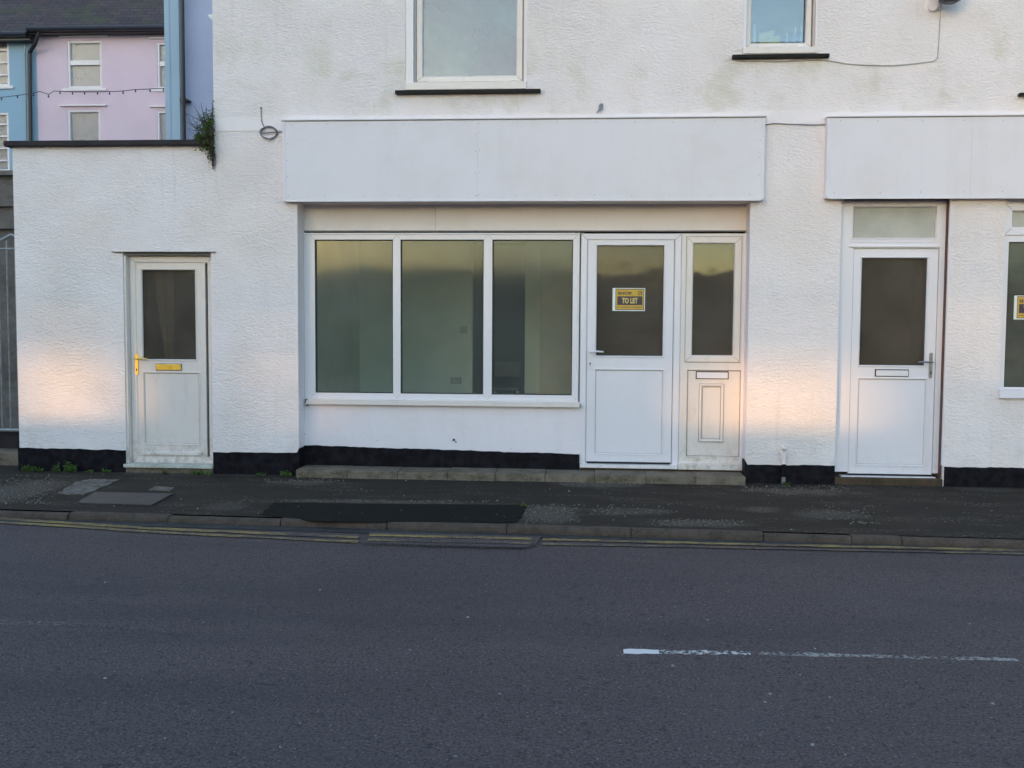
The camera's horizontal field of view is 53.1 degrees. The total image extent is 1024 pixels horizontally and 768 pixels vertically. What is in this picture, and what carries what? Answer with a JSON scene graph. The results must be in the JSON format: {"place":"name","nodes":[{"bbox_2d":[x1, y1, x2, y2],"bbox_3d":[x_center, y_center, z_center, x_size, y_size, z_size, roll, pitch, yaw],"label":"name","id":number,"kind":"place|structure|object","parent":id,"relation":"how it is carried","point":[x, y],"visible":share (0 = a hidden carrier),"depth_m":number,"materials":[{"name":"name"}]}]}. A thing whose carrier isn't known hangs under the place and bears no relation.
{"place":"outdoors","nodes":[
{"label":"outdoors","id":0,"kind":"place"},
{"bbox_2d":[0,170,17,427],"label":"garden wall","id":1,"kind":"structure","parent":0,"point":[6,206],"depth_m":13.59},
{"bbox_2d":[0,0,54,169],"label":"sky blue house","id":2,"kind":"structure","parent":0,"point":[18,76],"depth_m":27.14,"materials":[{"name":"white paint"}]},
{"bbox_2d":[0,113,9,169],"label":"window","id":3,"kind":"structure","parent":2,"relation":"in","point":[4,124],"depth_m":27.37,"materials":[{"name":"white plastic"}]},
{"bbox_2d":[0,43,13,88],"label":"window","id":4,"kind":"structure","parent":2,"relation":"in","point":[4,47],"depth_m":27.23,"materials":[{"name":"white plastic"}]},
{"bbox_2d":[26,0,165,140],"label":"pink house","id":5,"kind":"structure","parent":0,"point":[90,48],"depth_m":26.95,"materials":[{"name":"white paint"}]},
{"bbox_2d":[0,88,164,99],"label":"string lights","id":6,"kind":"object","parent":5,"relation":"attached to","point":[84,92],"visible":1,"depth_m":23.42},
{"bbox_2d":[59,104,106,139],"bbox_3d":[-11.298,-6.748,27.098,1.269,1.218,0.250,1,4,4],"label":"window","id":7,"kind":"structure","parent":5,"relation":"in","point":[82,124],"depth_m":27.19,"materials":[{"name":"white plastic"}]},
{"bbox_2d":[59,35,107,90],"bbox_3d":[-11.232,-8.430,26.988,1.305,1.416,0.250,1,4,4],"label":"window","id":8,"kind":"structure","parent":5,"relation":"in","point":[84,57],"depth_m":27.06,"materials":[{"name":"white plastic"}]},
{"bbox_2d":[149,37,164,91],"bbox_3d":[-8.901,-8.352,26.821,1.132,1.383,0.250,1,4,4],"label":"window","id":9,"kind":"structure","parent":5,"relation":"in","point":[160,46],"depth_m":26.82,"materials":[{"name":"white plastic"}]},
{"bbox_2d":[149,106,165,139],"bbox_3d":[-8.937,-6.660,26.929,1.136,1.250,0.250,1,4,4],"label":"window","id":10,"kind":"structure","parent":5,"relation":"in","point":[161,115],"depth_m":26.95,"materials":[{"name":"white plastic"}]},
{"bbox_2d":[164,0,213,139],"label":"periwinkle house","id":11,"kind":"structure","parent":0,"point":[188,34],"depth_m":19.61,"materials":[{"name":"paint"}]},
{"bbox_2d":[0,523,1023,767],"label":"road","id":12,"kind":"structure","parent":0,"point":[268,659],"depth_m":4.70,"materials":[{"name":"grey asphalt"}]},
{"bbox_2d":[0,521,358,542],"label":"road line","id":13,"kind":"object","parent":12,"relation":"on","point":[149,531],"visible":1,"depth_m":7.32,"materials":[{"name":"yellow paint"}]},
{"bbox_2d":[0,518,359,537],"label":"road line","id":14,"kind":"object","parent":12,"relation":"on","point":[199,530],"visible":1,"depth_m":7.43,"materials":[{"name":"yellow paint"}]},
{"bbox_2d":[368,543,532,547],"bbox_3d":[-0.441,1.089,6.954,1.178,0.001,0.103,1,4,4],"label":"road crack","id":15,"kind":"object","parent":12,"relation":"on","point":[447,545],"visible":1,"depth_m":6.92,"materials":[{"name":"black asphalt"}]},
{"bbox_2d":[361,532,541,548],"bbox_3d":[-0.415,1.087,7.120,1.227,0.012,0.387,1,4,4],"label":"road patch","id":16,"kind":"object","parent":12,"relation":"on","point":[534,541],"visible":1,"depth_m":7.08,"materials":[{"name":"grey asphalt"}]},
{"bbox_2d":[367,539,530,543],"bbox_3d":[-0.434,1.082,7.037,1.131,0.001,0.080,1,4,4],"label":"road line","id":17,"kind":"object","parent":16,"relation":"on","point":[410,540],"visible":1,"depth_m":7.04,"materials":[{"name":"yellow paint"}]},
{"bbox_2d":[369,534,532,539],"bbox_3d":[-0.430,1.072,7.189,1.152,0.001,0.076,1,4,5],"label":"road line","id":18,"kind":"object","parent":16,"relation":"on","point":[445,536],"visible":1,"depth_m":7.19,"materials":[{"name":"yellow paint"}]},
{"bbox_2d":[0,518,1023,552],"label":"gutter","id":19,"kind":"object","parent":12,"relation":"on","point":[318,529],"visible":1,"depth_m":7.37,"materials":[{"name":"grey concrete"}]},
{"bbox_2d":[623,649,658,653],"bbox_3d":[0.602,1.245,4.766,0.165,0.001,0.077,1,4,4],"label":"road line","id":20,"kind":"object","parent":12,"relation":"on","point":[638,651],"visible":1,"depth_m":4.77,"materials":[{"name":"white paint"}]},
{"bbox_2d":[542,538,770,545],"bbox_3d":[0.994,1.096,7.108,1.567,0.001,0.081,1,4,5],"label":"road line","id":21,"kind":"object","parent":12,"relation":"on","point":[639,541],"visible":1,"depth_m":7.11,"materials":[{"name":"yellow paint"}]},
{"bbox_2d":[659,649,750,654],"bbox_3d":[0.895,1.248,4.762,0.424,0.001,0.073,0,4,2],"label":"road line","id":22,"kind":"object","parent":12,"relation":"on","point":[698,652],"visible":1,"depth_m":4.76,"materials":[{"name":"white paint"}]},
{"bbox_2d":[542,543,1023,554],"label":"road line","id":23,"kind":"object","parent":12,"relation":"on","point":[834,549],"visible":1,"depth_m":6.93,"materials":[{"name":"yellow paint"}]},
{"bbox_2d":[749,651,1017,660],"bbox_3d":[1.709,1.255,4.722,1.209,0.001,0.064,1,4,4],"label":"road line","id":24,"kind":"object","parent":12,"relation":"on","point":[871,655],"visible":1,"depth_m":4.72,"materials":[{"name":"white paint"}]},
{"bbox_2d":[769,543,1023,550],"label":"road line","id":25,"kind":"object","parent":12,"relation":"on","point":[991,549],"visible":1,"depth_m":6.98,"materials":[{"name":"yellow paint"}]},
{"bbox_2d":[0,465,1023,539],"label":"pavement","id":26,"kind":"structure","parent":0,"point":[908,513],"depth_m":8.46,"materials":[{"name":"grey gravel"}]},
{"bbox_2d":[21,465,44,471],"bbox_3d":[-4.631,0.812,9.872,0.247,0.078,0.110,1,4,4],"label":"weed","id":27,"kind":"object","parent":26,"relation":"on","point":[32,469],"visible":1,"depth_m":9.87,"materials":[{"name":"green plant"}]},
{"bbox_2d":[51,461,76,471],"bbox_3d":[-4.303,0.797,9.848,0.256,0.110,0.132,1,4,4],"label":"weed","id":28,"kind":"object","parent":26,"relation":"on","point":[68,468],"visible":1,"depth_m":9.84,"materials":[{"name":"green plant"}]},
{"bbox_2d":[58,479,118,494],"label":"stone slab","id":29,"kind":"structure","parent":26,"relation":"on","point":[83,487],"depth_m":8.96,"materials":[{"name":"stone"}]},
{"bbox_2d":[86,468,110,472],"bbox_3d":[-3.976,0.829,9.847,0.252,0.058,0.102,1,4,4],"label":"weed","id":30,"kind":"object","parent":26,"relation":"on","point":[103,470],"visible":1,"depth_m":9.84,"materials":[{"name":"green plant"}]},
{"bbox_2d":[79,492,172,505],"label":"slate slab","id":31,"kind":"structure","parent":26,"relation":"on","point":[123,498],"depth_m":8.35,"materials":[{"name":"grey stone"}]},
{"bbox_2d":[148,486,173,491],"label":"stone slab","id":32,"kind":"structure","parent":26,"relation":"on","point":[162,488],"depth_m":8.88,"materials":[{"name":"stone"}]},
{"bbox_2d":[188,470,212,474],"bbox_3d":[-2.976,0.844,9.760,0.258,0.055,0.144,0,4,-12],"label":"weed","id":33,"kind":"object","parent":26,"relation":"on","point":[200,473],"visible":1,"depth_m":9.73,"materials":[{"name":"green plant"}]},
{"bbox_2d":[280,470,292,475],"bbox_3d":[-2.135,0.844,9.679,0.130,0.064,0.100,1,4,4],"label":"weed","id":34,"kind":"object","parent":26,"relation":"on","point":[284,473],"visible":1,"depth_m":9.68,"materials":[{"name":"green plant"}]},
{"bbox_2d":[262,502,526,522],"bbox_3d":[-0.914,0.989,7.873,2.051,0.005,0.756,0,4,1],"label":"tarmac patch","id":35,"kind":"object","parent":26,"relation":"on","point":[353,512],"visible":1,"depth_m":7.85,"materials":[{"name":"black asphalt"}]},
{"bbox_2d":[3,0,1023,487],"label":"shop building","id":36,"kind":"structure","parent":26,"relation":"on","point":[367,232],"depth_m":9.57,"materials":[{"name":"paint"}]},
{"bbox_2d":[0,233,18,431],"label":"alley gate","id":37,"kind":"structure","parent":36,"relation":"attached to","point":[10,429],"depth_m":10.45,"materials":[{"name":"metal"}]},
{"bbox_2d":[129,256,212,462],"bbox_3d":[-3.261,-0.233,9.947,0.832,1.996,0.290,1,4,4],"label":"door","id":38,"kind":"structure","parent":36,"relation":"in","point":[172,402],"depth_m":9.90,"materials":[{"name":"plastic"}]},
{"bbox_2d":[184,101,215,174],"bbox_3d":[-2.950,-2.334,9.610,0.406,0.740,0.227,1,4,4],"label":"plant","id":39,"kind":"object","parent":36,"relation":"attached to","point":[207,132],"visible":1,"depth_m":9.56,"materials":[{"name":"green plant"}]},
{"bbox_2d":[259,107,281,139],"bbox_3d":[-2.233,-2.431,9.541,0.248,0.306,0.043,1,4,4],"label":"cable coil","id":40,"kind":"object","parent":36,"relation":"attached to","point":[271,138],"visible":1,"depth_m":9.54,"materials":[{"name":"grey plastic"}]},
{"bbox_2d":[304,233,579,401],"bbox_3d":[-0.682,-0.639,9.796,2.640,1.594,0.080,1,4,4],"label":"shop window","id":41,"kind":"structure","parent":36,"relation":"in","point":[310,239],"depth_m":9.77,"materials":[{"name":"white plastic"}]},
{"bbox_2d":[450,377,460,383],"bbox_3d":[-0.712,-0.044,13.003,0.140,0.084,0.014,1,4,4],"label":"wall socket","id":42,"kind":"object","parent":36,"relation":"attached to","point":[455,380],"depth_m":13.00,"materials":[{"name":"plastic"}]},
{"bbox_2d":[460,326,466,332],"bbox_3d":[-0.614,-0.690,12.956,0.090,0.090,0.012,1,4,4],"label":"light switch","id":43,"kind":"object","parent":36,"relation":"attached to","point":[463,329],"visible":1,"depth_m":12.95,"materials":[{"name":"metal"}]},
{"bbox_2d":[395,0,540,94],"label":"upper window","id":44,"kind":"structure","parent":36,"relation":"in","point":[453,46],"depth_m":10.52,"materials":[{"name":"plastic"}]},
{"bbox_2d":[493,362,520,393],"bbox_3d":[-0.070,0.121,13.680,0.368,0.821,0.352,1,4,4],"label":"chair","id":45,"kind":"object","parent":36,"relation":"in","point":[507,369],"visible":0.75,"depth_m":13.80,"materials":[{"name":"grey"}]},
{"bbox_2d":[596,103,602,113],"bbox_3d":[0.802,-2.502,9.301,0.047,0.102,0.079,3,4,32],"label":"wall hook","id":46,"kind":"object","parent":36,"relation":"attached to","point":[600,107],"depth_m":9.28,"materials":[{"name":"silver metal"}]},
{"bbox_2d":[579,234,681,468],"bbox_3d":[1.111,-0.296,9.660,0.937,2.230,0.130,1,4,4],"label":"door","id":47,"kind":"structure","parent":36,"relation":"in","point":[629,403],"depth_m":9.69,"materials":[{"name":"white plastic"}]},
{"bbox_2d":[611,287,645,310],"bbox_3d":[1.097,-0.801,9.661,0.321,0.223,0.006,1,4,4],"label":"to let notice","id":48,"kind":"object","parent":47,"relation":"attached to","point":[628,299],"visible":1,"depth_m":9.66,"materials":[{"name":"yellow paper"}]},
{"bbox_2d":[752,24,755,42],"bbox_3d":[2.222,-3.138,9.406,0.027,0.319,0.047,1,4,4],"label":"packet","id":49,"kind":"object","parent":36,"relation":"on","point":[754,34],"visible":0.53,"depth_m":9.38},
{"bbox_2d":[758,30,773,42],"bbox_3d":[2.342,-3.117,9.439,0.140,0.274,0.047,1,4,4],"label":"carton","id":50,"kind":"object","parent":36,"relation":"in","point":[763,37],"visible":0.28,"depth_m":9.41,"materials":[{"name":"white cardboard"}]},
{"bbox_2d":[768,36,780,42],"bbox_3d":[2.398,-3.079,9.377,0.117,0.207,0.047,1,4,4],"label":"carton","id":51,"kind":"object","parent":36,"relation":"in","point":[774,39],"visible":0.26,"depth_m":9.35,"materials":[{"name":"white cardboard"}]},
{"bbox_2d":[732,0,829,59],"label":"upper window","id":52,"kind":"structure","parent":36,"relation":"in","point":[779,16],"depth_m":9.26,"materials":[{"name":"plastic"}]},
{"bbox_2d":[781,445,786,484],"bbox_3d":[2.486,0.739,9.369,0.054,0.357,0.075,1,4,4],"label":"waste pipe","id":53,"kind":"object","parent":36,"relation":"attached to","point":[783,456],"visible":1,"depth_m":9.35,"materials":[{"name":"plastic"}]},
{"bbox_2d":[792,27,796,42],"bbox_3d":[2.586,-3.117,9.359,0.044,0.287,0.042,1,4,4],"label":"bottle","id":54,"kind":"object","parent":36,"relation":"on","point":[795,38],"visible":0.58,"depth_m":9.34,"materials":[{"name":"plastic"}]},
{"bbox_2d":[765,123,825,124],"bbox_3d":[2.535,-2.334,9.201,0.562,0.025,0.009,1,4,4],"label":"cable","id":55,"kind":"object","parent":36,"relation":"attached to","point":[795,124],"visible":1,"depth_m":9.20,"materials":[{"name":"grey plastic"}]},
{"bbox_2d":[798,25,802,42],"bbox_3d":[2.640,-3.125,9.355,0.044,0.304,0.042,1,4,4],"label":"bottle","id":56,"kind":"object","parent":36,"relation":"on","point":[801,37],"visible":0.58,"depth_m":9.34,"materials":[{"name":"plastic"}]},
{"bbox_2d":[734,3,940,65],"bbox_3d":[2.890,-3.247,9.120,1.810,0.826,0.009,1,4,4],"label":"cable","id":57,"kind":"object","parent":36,"relation":"attached to","point":[858,64],"visible":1,"depth_m":9.12,"materials":[{"name":"grey plastic"}]},
{"bbox_2d":[835,200,946,477],"bbox_3d":[3.448,-0.399,9.368,0.956,2.551,0.124,1,4,4],"label":"door","id":58,"kind":"structure","parent":36,"relation":"in","point":[888,416],"depth_m":9.38,"materials":[{"name":"white plastic"}]},
{"bbox_2d":[927,0,960,11],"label":"wall lamp","id":59,"kind":"object","parent":36,"relation":"attached to","point":[932,5],"visible":1,"depth_m":9.03,"materials":[{"name":"white plastic"}]},
{"bbox_2d":[999,199,1023,388],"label":"shop window","id":60,"kind":"structure","parent":36,"relation":"in","point":[1014,219],"depth_m":9.20,"materials":[{"name":"white plastic"}]},
{"bbox_2d":[1013,295,1023,318],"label":"to let notice","id":61,"kind":"object","parent":60,"relation":"attached to","point":[1018,306],"visible":1,"depth_m":9.24,"materials":[{"name":"yellow paper"}]},
{"bbox_2d":[296,465,745,484],"bbox_3d":[0.059,0.867,9.606,4.160,0.105,0.334,1,4,4],"label":"stone step","id":62,"kind":"object","parent":26,"relation":"on","point":[538,475],"visible":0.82,"depth_m":9.50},
{"bbox_3d":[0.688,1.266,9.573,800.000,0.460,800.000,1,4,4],"label":"ground","id":63,"kind":"structure","parent":0,"visible":0},
{"bbox_2d":[0,448,17,465],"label":"step","id":64,"kind":"object","parent":63,"relation":"on","point":[8,456],"depth_m":10.27,"materials":[{"name":"concrete"}]},
{"bbox_2d":[0,432,19,447],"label":"wall","id":65,"kind":"structure","parent":64,"relation":"on","point":[9,439],"depth_m":10.58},
{"bbox_2d":[0,510,1023,548],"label":"kerb","id":66,"kind":"structure","parent":63,"relation":"on","point":[641,532],"depth_m":7.36,"materials":[{"name":"concrete"}]}
]}

